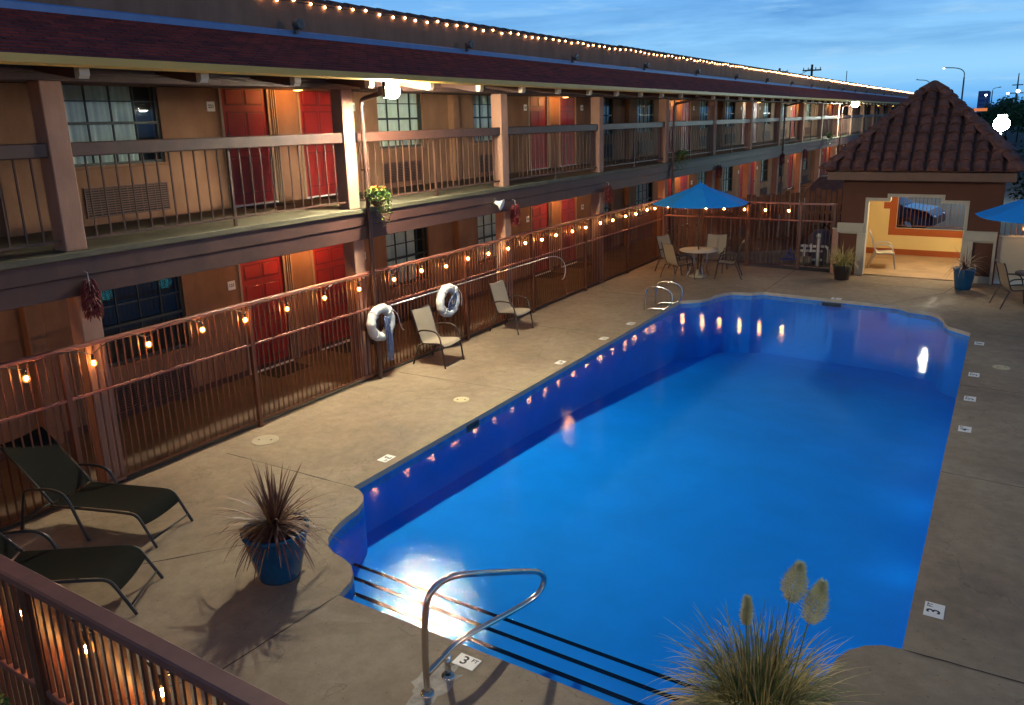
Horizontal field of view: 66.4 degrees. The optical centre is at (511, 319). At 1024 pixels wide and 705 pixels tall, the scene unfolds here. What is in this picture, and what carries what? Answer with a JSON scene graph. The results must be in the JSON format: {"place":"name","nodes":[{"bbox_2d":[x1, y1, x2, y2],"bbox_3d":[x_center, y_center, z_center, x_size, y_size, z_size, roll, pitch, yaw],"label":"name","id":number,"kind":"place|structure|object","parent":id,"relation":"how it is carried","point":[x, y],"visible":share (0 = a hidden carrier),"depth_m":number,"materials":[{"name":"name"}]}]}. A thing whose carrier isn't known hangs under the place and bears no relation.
{"place":"outdoors","nodes":[
{"label":"outdoors","id":0,"kind":"place"},
{"bbox_2d":[240,202,296,208],"bbox_3d":[-4.084,-1.923,13.138,0.500,0.012,0.780,7,17,31],"label":"door mat","id":1,"kind":"object","parent":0,"point":[268,205],"depth_m":13.07,"materials":[{"name":"black"}]},
{"bbox_2d":[0,180,813,523],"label":"walkway","id":2,"kind":"structure","parent":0,"point":[546,288],"depth_m":12.33,"materials":[{"name":"concrete"}]},
{"bbox_2d":[261,362,311,377],"bbox_3d":[-4.008,0.879,13.843,0.500,0.012,0.780,7,17,31],"label":"door mat","id":3,"kind":"object","parent":2,"relation":"on","point":[283,369],"depth_m":13.82,"materials":[{"name":"black"}]},
{"bbox_2d":[0,257,658,531],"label":"walkway kerb","id":4,"kind":"structure","parent":2,"relation":"on","point":[36,515],"depth_m":11.41,"materials":[{"name":"concrete"}]},
{"bbox_2d":[327,342,373,352],"bbox_3d":[-3.128,0.513,15.202,0.500,0.012,0.780,7,17,31],"label":"door mat","id":5,"kind":"object","parent":2,"relation":"on","point":[340,347],"depth_m":15.06,"materials":[{"name":"black"}]},
{"bbox_2d":[0,259,1023,704],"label":"pool deck","id":6,"kind":"structure","parent":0,"point":[308,635],"depth_m":8.11,"materials":[{"name":"concrete"}]},
{"bbox_2d":[0,691,11,704],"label":"leafy shrub","id":7,"kind":"object","parent":6,"relation":"on","point":[4,700],"visible":1,"depth_m":4.29,"materials":[{"name":"green plant"}]},
{"bbox_2d":[0,529,163,619],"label":"sun lounger","id":8,"kind":"object","parent":6,"relation":"on","point":[118,565],"visible":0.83,"depth_m":7.06,"materials":[{"name":"black fabric"}]},
{"bbox_2d":[0,427,193,547],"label":"sun lounger","id":9,"kind":"object","parent":6,"relation":"on","point":[54,472],"visible":0.97,"depth_m":8.29,"materials":[{"name":"black"}]},
{"bbox_2d":[0,554,289,704],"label":"pool fence","id":10,"kind":"object","parent":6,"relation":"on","point":[33,588],"visible":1,"depth_m":3.96,"materials":[{"name":"metal"}]},
{"bbox_2d":[8,583,227,704],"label":"string lights","id":11,"kind":"object","parent":10,"relation":"hanging from","point":[160,684],"visible":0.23,"depth_m":3.82,"materials":[{"name":"glass"}]},
{"bbox_2d":[251,435,278,445],"bbox_3d":[-3.327,1.617,10.547,0.360,0.011,0.360,7,17,31],"label":"skimmer lid","id":12,"kind":"object","parent":6,"relation":"on","point":[264,440],"visible":1,"depth_m":10.53,"materials":[{"name":"beige plastic"}]},
{"bbox_2d":[199,457,343,586],"bbox_3d":[-2.196,1.821,7.244,1.353,1.171,1.336,7,17,31],"label":"potted cordyline","id":13,"kind":"object","parent":6,"relation":"on","point":[273,535],"visible":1,"depth_m":7.13,"materials":[{"name":"blue ceramic"}]},
{"bbox_2d":[0,199,662,527],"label":"pool fence","id":14,"kind":"object","parent":6,"relation":"on","point":[67,393],"visible":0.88,"depth_m":11.43,"materials":[{"name":"metal"}]},
{"bbox_2d":[0,202,655,380],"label":"string lights","id":15,"kind":"object","parent":14,"relation":"hanging from","point":[148,344],"visible":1,"depth_m":11.10,"materials":[{"name":"glass"}]},
{"bbox_2d":[366,303,403,360],"bbox_3d":[-2.071,0.195,12.946,0.250,0.978,0.819,7,17,31],"label":"life ring","id":16,"kind":"object","parent":14,"relation":"hanging from","point":[384,334],"visible":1,"depth_m":12.80,"materials":[{"name":"white plastic"}]},
{"bbox_2d":[436,283,461,316],"bbox_3d":[-1.163,-0.357,14.348,0.212,0.628,0.640,7,17,31],"label":"life ring","id":17,"kind":"object","parent":14,"relation":"hanging from","point":[454,301],"visible":1,"depth_m":14.26,"materials":[{"name":"white plastic"}]},
{"bbox_2d":[388,256,565,305],"bbox_3d":[-0.475,-0.595,15.465,0.133,0.612,6.112,8,17,33],"label":"shepherd crook","id":18,"kind":"object","parent":14,"relation":"attached to","point":[480,278],"visible":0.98,"depth_m":15.28,"materials":[{"name":"silver metal"}]},
{"bbox_2d":[378,454,395,461],"bbox_3d":[-1.583,1.744,9.867,0.140,0.006,0.202,7,17,31],"label":"depth marker","id":19,"kind":"object","parent":6,"relation":"on","point":[387,457],"visible":1,"depth_m":9.86,"materials":[{"name":"white tile"}]},
{"bbox_2d":[410,303,464,368],"bbox_3d":[-1.314,0.265,13.727,0.716,0.989,0.622,6,16,28],"label":"patio chair","id":20,"kind":"object","parent":6,"relation":"on","point":[426,326],"visible":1,"depth_m":13.76,"materials":[{"name":"beige fabric"}]},
{"bbox_2d":[453,397,469,402],"bbox_3d":[-0.770,1.209,11.893,0.250,0.011,0.250,7,17,31],"label":"skimmer lid","id":21,"kind":"object","parent":6,"relation":"on","point":[461,399],"visible":1,"depth_m":11.88,"materials":[{"name":"beige plastic"}]},
{"bbox_2d":[452,653,481,670],"bbox_3d":[-0.352,2.661,6.092,0.194,0.006,0.135,7,17,31],"label":"depth marker","id":22,"kind":"object","parent":6,"relation":"on","point":[465,661],"visible":1,"depth_m":6.09,"materials":[{"name":"white tile"}]},
{"bbox_2d":[420,568,546,697],"bbox_3d":[-0.173,2.201,6.136,0.161,0.909,1.458,11,19,42],"label":"pool handrail","id":23,"kind":"object","parent":6,"relation":"on","point":[428,691],"visible":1,"depth_m":5.89,"materials":[{"name":"silver metal"}]},
{"bbox_2d":[488,278,533,334],"bbox_3d":[-0.026,-0.279,15.752,0.716,0.989,0.622,7,16,30],"label":"patio chair","id":24,"kind":"object","parent":6,"relation":"on","point":[503,304],"visible":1,"depth_m":15.80,"materials":[{"name":"beige fabric"}]},
{"bbox_2d":[328,292,969,596],"bbox_3d":[3.481,1.093,12.072,5.780,0.070,14.230,7,17,31],"label":"pool coping","id":25,"kind":"object","parent":6,"relation":"on","point":[339,526],"visible":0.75,"depth_m":13.28,"materials":[{"name":"concrete"}]},
{"bbox_2d":[331,299,967,704],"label":"pool basin","id":26,"kind":"object","parent":6,"relation":"in","point":[631,495],"visible":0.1,"depth_m":10.16,"materials":[{"name":"blue"}]},
{"bbox_2d":[328,295,968,598],"bbox_3d":[3.483,1.175,12.093,5.780,0.100,14.230,7,17,31],"label":"pool tile band","id":27,"kind":"object","parent":26,"relation":"attached to","point":[352,522],"visible":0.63,"depth_m":13.53,"materials":[{"name":"blue tile"}]},
{"bbox_2d":[643,281,682,309],"bbox_3d":[3.349,-0.529,17.316,0.649,0.555,0.728,7,17,31],"label":"pool ladder","id":28,"kind":"object","parent":6,"relation":"on","point":[656,287],"visible":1,"depth_m":17.24,"materials":[{"name":"silver metal"}]},
{"bbox_2d":[655,234,688,273],"bbox_3d":[4.361,-1.812,21.371,0.622,0.989,0.716,-13,18,-39],"label":"patio chair","id":29,"kind":"object","parent":6,"relation":"on","point":[665,239],"visible":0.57,"depth_m":21.41,"materials":[{"name":"beige fabric"}]},
{"bbox_2d":[660,241,694,281],"bbox_3d":[4.303,-1.556,20.360,0.716,0.989,0.622,-7,15,-21],"label":"patio chair","id":30,"kind":"object","parent":6,"relation":"on","point":[669,252],"visible":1,"depth_m":20.24,"materials":[{"name":"beige fabric"}]},
{"bbox_2d":[679,247,717,278],"bbox_3d":[4.896,-1.494,20.592,0.980,0.729,0.980,7,17,31],"label":"patio table","id":31,"kind":"object","parent":6,"relation":"on","point":[701,250],"visible":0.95,"depth_m":20.51,"materials":[{"name":"beige metal"}]},
{"bbox_2d":[653,181,747,268],"bbox_3d":[4.872,-2.365,20.373,2.291,2.490,2.291,-6,15,-18],"label":"patio umbrella","id":32,"kind":"object","parent":6,"relation":"on","point":[700,196],"visible":1,"depth_m":19.63,"materials":[{"name":"blue fabric"}]},
{"bbox_2d":[699,233,727,273],"bbox_3d":[5.503,-1.822,21.287,0.622,0.989,0.716,5,16,26],"label":"patio chair","id":33,"kind":"object","parent":6,"relation":"on","point":[718,242],"visible":0.75,"depth_m":21.41,"materials":[{"name":"beige fabric"}]},
{"bbox_2d":[714,239,744,279],"bbox_3d":[5.657,-1.589,20.346,0.716,0.989,0.622,3,15,18],"label":"patio chair","id":34,"kind":"object","parent":6,"relation":"on","point":[725,261],"visible":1,"depth_m":20.32,"materials":[{"name":"brown metal"}]},
{"bbox_2d":[663,201,837,270],"bbox_3d":[6.489,-2.421,21.900,4.800,1.790,0.070,7,17,31],"label":"pool fence","id":35,"kind":"object","parent":6,"relation":"on","point":[748,229],"visible":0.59,"depth_m":21.58,"materials":[{"name":"metal"}]},
{"bbox_2d":[830,227,839,272],"bbox_3d":[8.488,-1.836,20.568,0.180,1.200,0.180,7,17,31],"label":"gate post","id":36,"kind":"object","parent":6,"relation":"on","point":[835,236],"visible":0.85,"depth_m":20.46,"materials":[{"name":"metal"}]},
{"bbox_2d":[819,80,1023,284],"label":"pavilion","id":37,"kind":"structure","parent":6,"relation":"on","point":[935,139],"depth_m":19.32,"materials":[{"name":"tile"}]},
{"bbox_2d":[867,229,895,268],"bbox_3d":[9.956,-1.913,21.047,0.716,0.989,0.622,5,15,23],"label":"patio chair","id":38,"kind":"object","parent":37,"relation":"on","point":[884,251],"visible":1,"depth_m":20.99,"materials":[{"name":"beige metal"}]},
{"bbox_2d":[923,601,944,619],"bbox_3d":[3.544,2.436,6.568,0.150,0.006,0.216,7,17,31],"label":"depth marker","id":39,"kind":"object","parent":6,"relation":"on","point":[934,610],"visible":1,"depth_m":6.56,"materials":[{"name":"white tile"}]},
{"bbox_2d":[958,425,971,432],"bbox_3d":[5.954,1.434,10.288,0.150,0.006,0.216,7,17,31],"label":"depth marker","id":40,"kind":"object","parent":6,"relation":"on","point":[964,429],"visible":1,"depth_m":10.27,"materials":[{"name":"white tile"}]},
{"bbox_2d":[944,245,989,289],"bbox_3d":[10.644,-1.255,18.255,1.051,1.088,1.265,7,17,31],"label":"potted cordyline","id":41,"kind":"object","parent":6,"relation":"on","point":[964,274],"visible":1,"depth_m":18.20,"materials":[{"name":"blue ceramic"}]},
{"bbox_2d":[964,396,975,401],"bbox_3d":[6.654,1.143,11.368,0.150,0.006,0.216,7,17,31],"label":"depth marker","id":42,"kind":"object","parent":6,"relation":"on","point":[969,398],"visible":1,"depth_m":11.37,"materials":[{"name":"white tile"}]},
{"bbox_2d":[975,199,1023,223],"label":"patio umbrella","id":43,"kind":"object","parent":6,"relation":"on","point":[1012,212],"visible":1,"depth_m":15.93,"materials":[{"name":"blue fabric"}]},
{"bbox_2d":[992,365,1009,369],"bbox_3d":[7.951,0.767,12.711,0.250,0.011,0.250,7,17,31],"label":"skimmer lid","id":44,"kind":"object","parent":6,"relation":"on","point":[1002,367],"visible":1,"depth_m":12.69,"materials":[{"name":"beige"}]},
{"bbox_2d":[989,259,1023,308],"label":"patio chair","id":45,"kind":"object","parent":6,"relation":"on","point":[1003,274],"visible":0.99,"depth_m":16.57,"materials":[{"name":"brown metal"}]},
{"bbox_2d":[993,223,1023,284],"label":"patio wall","id":46,"kind":"structure","parent":6,"relation":"on","point":[1010,252],"depth_m":18.58,"materials":[{"name":"paint"}]},
{"bbox_2d":[676,245,829,270],"bbox_3d":[7.442,-1.900,23.476,4.990,0.001,3.199,7,17,31],"label":"equipment pad","id":47,"kind":"object","parent":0,"point":[766,256],"visible":0.2,"depth_m":23.09,"materials":[{"name":"concrete"}]},
{"bbox_2d":[653,188,841,254],"bbox_3d":[7.372,-3.010,23.823,6.138,1.888,0.658,0,14,4],"label":"board fence","id":48,"kind":"object","parent":47,"relation":"on","point":[784,198],"visible":0.52,"depth_m":23.85,"materials":[{"name":"brown wood"}]},
{"bbox_2d":[800,233,829,265],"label":"pipes","id":49,"kind":"object","parent":47,"relation":"on","point":[804,250],"visible":0.73,"depth_m":21.52,"materials":[{"name":"white plastic"}]},
{"bbox_2d":[808,223,831,264],"bbox_3d":[8.664,-2.161,21.942,0.680,1.150,0.680,7,17,31],"label":"filter tank","id":50,"kind":"object","parent":47,"relation":"on","point":[822,242],"visible":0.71,"depth_m":21.73,"materials":[{"name":"grey plastic"}]},
{"bbox_2d":[639,560,885,704],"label":"potted grass","id":51,"kind":"object","parent":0,"point":[761,678],"depth_m":4.75,"materials":[{"name":"green plant"}]},
{"bbox_2d":[822,241,867,280],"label":"potted grass","id":52,"kind":"object","parent":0,"point":[842,265],"depth_m":19.64,"materials":[{"name":"green plant"}]},
{"bbox_2d":[729,126,1023,284],"bbox_3d":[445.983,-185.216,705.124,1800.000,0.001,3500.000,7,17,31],"label":"ground","id":53,"kind":"structure","parent":0,"point":[1011,138],"depth_m":33.31,"materials":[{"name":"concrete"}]},
{"bbox_2d":[0,0,913,482],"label":"motel building","id":54,"kind":"structure","parent":53,"relation":"on","point":[150,150],"depth_m":12.69,"materials":[{"name":"beige paint"}]},
{"bbox_2d":[80,271,103,321],"bbox_3d":[-4.664,-0.261,8.671,0.222,0.568,0.222,7,17,31],"label":"chili ristra","id":55,"kind":"object","parent":54,"relation":"hanging from","point":[88,289],"visible":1,"depth_m":8.64,"materials":[{"name":"red plant"}]},
{"bbox_2d":[62,85,168,169],"bbox_3d":[-5.695,-2.810,11.146,0.209,1.250,1.500,7,17,31],"label":"window","id":56,"kind":"structure","parent":54,"relation":"in","point":[93,113],"depth_m":11.10,"materials":[{"name":"grey"}]},
{"bbox_2d":[103,276,191,370],"bbox_3d":[-5.585,-0.004,11.830,0.130,1.250,1.500,7,17,31],"label":"window","id":57,"kind":"structure","parent":54,"relation":"in","point":[178,285],"depth_m":11.96,"materials":[{"name":"grey"}]},
{"bbox_2d":[217,88,278,207],"bbox_3d":[-4.413,-2.970,13.082,0.135,2.090,1.020,7,17,31],"label":"door","id":58,"kind":"structure","parent":54,"relation":"in","point":[243,112],"depth_m":13.09,"materials":[{"name":"red wood"}]},
{"bbox_2d":[237,255,293,374],"bbox_3d":[-4.337,-0.169,13.787,0.135,2.090,1.020,7,17,31],"label":"door","id":59,"kind":"structure","parent":54,"relation":"in","point":[263,278],"depth_m":13.79,"materials":[{"name":"red wood"}]},
{"bbox_2d":[296,91,337,198],"bbox_3d":[-3.533,-3.336,14.441,0.135,2.090,1.020,7,17,31],"label":"door","id":60,"kind":"structure","parent":54,"relation":"in","point":[314,107],"depth_m":14.37,"materials":[{"name":"red wood"}]},
{"bbox_2d":[310,244,349,350],"bbox_3d":[-3.457,-0.535,15.146,0.135,2.090,1.020,7,17,31],"label":"door","id":61,"kind":"structure","parent":54,"relation":"in","point":[328,263],"depth_m":15.06,"materials":[{"name":"red wood"}]},
{"bbox_2d":[364,185,392,227],"bbox_3d":[-2.104,-1.799,12.353,0.444,0.668,0.467,-4,14,-10],"label":"hanging flower basket","id":62,"kind":"object","parent":54,"relation":"hanging from","point":[378,198],"visible":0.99,"depth_m":12.24,"materials":[{"name":"green plant"}]},
{"bbox_2d":[360,82,399,98],"bbox_3d":[-1.987,-3.406,11.642,0.731,0.240,0.264,7,17,31],"label":"floodlight","id":63,"kind":"object","parent":54,"relation":"attached to","point":[391,90],"visible":1,"depth_m":11.46,"materials":[{"name":"grey"}]},
{"bbox_2d":[377,94,425,150],"bbox_3d":[-2.365,-4.194,16.287,0.211,1.250,1.500,7,17,31],"label":"window","id":64,"kind":"structure","parent":54,"relation":"in","point":[399,113],"depth_m":16.39,"materials":[{"name":"grey glass"}]},
{"bbox_2d":[386,227,431,290],"bbox_3d":[-2.288,-1.392,16.992,0.209,1.250,1.500,7,17,31],"label":"window","id":65,"kind":"structure","parent":54,"relation":"in","point":[400,246],"depth_m":16.99,"materials":[{"name":"grey glass"}]},
{"bbox_2d":[477,214,496,264],"bbox_3d":[-0.507,-2.132,19.743,0.209,1.250,1.500,7,17,31],"label":"window","id":66,"kind":"structure","parent":54,"relation":"in","point":[486,223],"depth_m":19.62,"materials":[{"name":"grey glass"}]},
{"bbox_2d":[469,94,508,144],"bbox_3d":[-0.583,-4.934,19.038,0.211,1.250,1.500,7,17,31],"label":"window","id":67,"kind":"structure","parent":54,"relation":"in","point":[481,104],"depth_m":18.93,"materials":[{"name":"grey glass"}]},
{"bbox_2d":[493,198,504,209],"bbox_3d":[-0.245,-2.282,15.444,0.220,0.236,0.223,7,17,31],"label":"horn loudspeaker","id":68,"kind":"object","parent":54,"relation":"attached to","point":[500,204],"visible":1,"depth_m":15.41,"materials":[{"name":"white paint"}]},
{"bbox_2d":[510,199,520,226],"bbox_3d":[0.069,-2.179,15.987,0.223,0.568,0.221,7,17,31],"label":"chili ristra","id":69,"kind":"object","parent":54,"relation":"hanging from","point":[514,220],"visible":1,"depth_m":15.96,"materials":[{"name":"red plant"}]},
{"bbox_2d":[528,96,548,170],"bbox_3d":[0.699,-5.095,20.974,0.135,2.090,1.020,7,17,31],"label":"door","id":70,"kind":"structure","parent":54,"relation":"in","point":[537,107],"depth_m":20.99,"materials":[{"name":"red wood"}]},
{"bbox_2d":[530,203,550,276],"bbox_3d":[0.775,-2.293,21.679,0.135,2.090,1.020,7,17,31],"label":"door","id":71,"kind":"structure","parent":54,"relation":"in","point":[539,214],"depth_m":21.71,"materials":[{"name":"red wood"}]},
{"bbox_2d":[559,97,576,166],"bbox_3d":[1.579,-5.461,22.333,0.135,2.090,1.020,7,17,31],"label":"door","id":72,"kind":"structure","parent":54,"relation":"in","point":[566,105],"depth_m":22.31,"materials":[{"name":"red wood"}]},
{"bbox_2d":[560,197,577,266],"bbox_3d":[1.655,-2.659,23.037,0.135,2.090,1.020,7,17,31],"label":"door","id":73,"kind":"structure","parent":54,"relation":"in","point":[567,206],"depth_m":22.99,"materials":[{"name":"red wood"}]},
{"bbox_2d":[276,0,912,93],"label":"rooftop string lights","id":74,"kind":"object","parent":54,"relation":"attached to","point":[379,14],"visible":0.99,"depth_m":18.86,"materials":[{"name":"white glass"}]},
{"bbox_2d":[604,191,611,228],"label":"window","id":75,"kind":"structure","parent":54,"relation":"in","point":[606,207],"depth_m":25.29,"materials":[{"name":"grey glass"}]},
{"bbox_2d":[604,182,612,203],"bbox_3d":[2.422,-3.176,19.617,0.223,0.568,0.220,7,17,31],"label":"chili ristra","id":76,"kind":"object","parent":54,"relation":"hanging from","point":[607,190],"visible":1,"depth_m":19.59,"materials":[{"name":"red plant"}]},
{"bbox_2d":[604,99,613,135],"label":"window","id":77,"kind":"structure","parent":54,"relation":"in","point":[606,105],"depth_m":24.61,"materials":[{"name":"grey"}]},
{"bbox_2d":[636,183,650,218],"bbox_3d":[4.605,-4.257,27.635,0.211,1.250,1.500,7,17,31],"label":"window","id":78,"kind":"structure","parent":54,"relation":"in","point":[641,190],"depth_m":27.78,"materials":[{"name":"grey"}]},
{"bbox_2d":[637,100,653,133],"bbox_3d":[4.529,-7.058,26.930,0.210,1.250,1.500,7,17,31],"label":"window","id":79,"kind":"structure","parent":54,"relation":"in","point":[643,114],"depth_m":27.03,"materials":[{"name":"grey"}]},
{"bbox_2d":[667,179,670,214],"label":"door","id":80,"kind":"structure","parent":54,"relation":"in","point":[669,180],"depth_m":29.58,"materials":[{"name":"red wood"}]},
{"bbox_2d":[668,100,675,152],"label":"door","id":81,"kind":"structure","parent":54,"relation":"in","point":[672,102],"depth_m":28.97,"materials":[{"name":"red wood"}]},
{"bbox_2d":[675,150,689,170],"bbox_3d":[5.078,-4.801,23.545,0.467,0.649,0.489,7,17,31],"label":"hanging flower basket","id":82,"kind":"object","parent":54,"relation":"hanging from","point":[681,155],"visible":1,"depth_m":23.41,"materials":[{"name":"green plant"}]},
{"bbox_2d":[679,175,688,225],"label":"door","id":83,"kind":"structure","parent":54,"relation":"in","point":[683,179],"depth_m":30.85,"materials":[{"name":"red"}]},
{"bbox_2d":[681,100,690,150],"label":"door","id":84,"kind":"structure","parent":54,"relation":"in","point":[685,106],"depth_m":30.21,"materials":[{"name":"red"}]},
{"bbox_2d":[698,172,705,184],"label":"window","id":85,"kind":"structure","parent":54,"relation":"in","point":[701,176],"depth_m":32.84,"materials":[{"name":"grey glass"}]},
{"bbox_2d":[699,101,707,129],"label":"window","id":86,"kind":"structure","parent":54,"relation":"in","point":[702,103],"depth_m":32.08,"materials":[{"name":"grey"}]},
{"bbox_2d":[716,162,721,178],"bbox_3d":[7.110,-5.124,26.853,0.223,0.568,0.222,7,17,31],"label":"chili ristra","id":87,"kind":"object","parent":54,"relation":"hanging from","point":[719,169],"visible":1,"depth_m":26.81,"materials":[{"name":"red plant"}]},
{"bbox_2d":[722,166,732,192],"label":"window","id":88,"kind":"structure","parent":54,"relation":"in","point":[726,178],"depth_m":35.75,"materials":[{"name":"grey glass"}]},
{"bbox_2d":[724,101,734,127],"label":"window","id":89,"kind":"structure","parent":54,"relation":"in","point":[727,112],"depth_m":34.93,"materials":[{"name":"grey"}]},
{"bbox_2d":[738,164,742,198],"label":"door","id":90,"kind":"structure","parent":54,"relation":"in","point":[741,166],"depth_m":37.29,"materials":[{"name":"red wood"}]},
{"bbox_2d":[741,102,745,143],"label":"door","id":91,"kind":"structure","parent":54,"relation":"in","point":[743,103],"depth_m":36.57,"materials":[{"name":"red"}]},
{"bbox_2d":[750,162,755,199],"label":"door","id":92,"kind":"structure","parent":54,"relation":"in","point":[752,178],"depth_m":38.94,"materials":[{"name":"red wood"}]},
{"bbox_2d":[752,102,758,142],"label":"door","id":93,"kind":"structure","parent":54,"relation":"in","point":[755,115],"depth_m":38.23,"materials":[{"name":"red"}]},
{"bbox_2d":[760,159,767,183],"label":"window","id":94,"kind":"structure","parent":54,"relation":"in","point":[762,161],"depth_m":40.84,"materials":[{"name":"grey glass"}]},
{"bbox_2d":[762,102,770,125],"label":"window","id":95,"kind":"structure","parent":54,"relation":"in","point":[767,106],"depth_m":40.18,"materials":[{"name":"grey"}]},
{"bbox_2d":[787,154,793,188],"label":"door","id":96,"kind":"structure","parent":54,"relation":"in","point":[790,166],"depth_m":45.45,"materials":[{"name":"red wood"}]},
{"bbox_2d":[790,104,796,137],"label":"door","id":97,"kind":"structure","parent":54,"relation":"in","point":[793,114],"depth_m":44.71,"materials":[{"name":"red wood"}]},
{"bbox_2d":[803,151,807,170],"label":"window","id":98,"kind":"structure","parent":54,"relation":"in","point":[805,163],"depth_m":48.93,"materials":[{"name":"grey"}]},
{"bbox_2d":[806,104,810,122],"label":"window","id":99,"kind":"structure","parent":54,"relation":"in","point":[808,105],"depth_m":48.06,"materials":[{"name":"grey"}]},
{"bbox_2d":[822,148,826,175],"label":"door","id":100,"kind":"structure","parent":54,"relation":"in","point":[824,149],"depth_m":53.27,"materials":[{"name":"red wood"}]},
{"bbox_2d":[803,64,820,75],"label":"utility pole","id":101,"kind":"object","parent":53,"relation":"on","point":[812,70],"visible":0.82,"depth_m":113.89,"materials":[{"name":"brown wood"}]},
{"bbox_2d":[804,175,843,235],"bbox_3d":[11.588,-4.041,27.664,2.400,2.050,1.800,7,17,31],"label":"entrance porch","id":102,"kind":"object","parent":53,"relation":"on","point":[822,182],"visible":0.19,"depth_m":27.30,"materials":[{"name":"wood"}]},
{"bbox_2d":[813,197,945,229],"bbox_3d":[13.173,-3.969,28.490,4.440,1.415,1.810,10,18,40],"label":"parked car","id":103,"kind":"object","parent":53,"relation":"on","point":[920,208],"visible":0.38,"depth_m":27.07,"materials":[{"name":"blue paint"}]},
{"bbox_2d":[942,67,964,99],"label":"street lamp","id":104,"kind":"object","parent":53,"relation":"on","point":[963,80],"visible":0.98,"depth_m":113.09,"materials":[{"name":"grey metal"}]},
{"bbox_2d":[981,96,1016,135],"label":"roadside tree","id":105,"kind":"object","parent":53,"relation":"on","point":[988,116],"visible":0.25,"depth_m":127.72,"materials":[{"name":"green plant"}]},
{"bbox_2d":[993,114,1009,134],"bbox_3d":[22.174,-7.354,35.752,0.640,3.973,0.970,7,17,31],"label":"parking lamp","id":106,"kind":"object","parent":53,"relation":"on","point":[1001,123],"visible":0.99,"depth_m":35.06,"materials":[{"name":"grey glass"}]},
{"bbox_2d":[989,95,1023,141],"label":"roadside tree","id":107,"kind":"object","parent":53,"relation":"on","point":[1014,111],"visible":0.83,"depth_m":101.46,"materials":[{"name":"green plant"}]},
{"bbox_2d":[1007,140,1023,199],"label":"tree","id":108,"kind":"object","parent":53,"relation":"on","point":[1016,183],"visible":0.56,"depth_m":19.51,"materials":[{"name":"green plant"}]},
{"bbox_2d":[976,91,996,112],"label":"sign","id":109,"kind":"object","parent":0,"point":[981,103],"depth_m":353.89,"materials":[{"name":"blue"}]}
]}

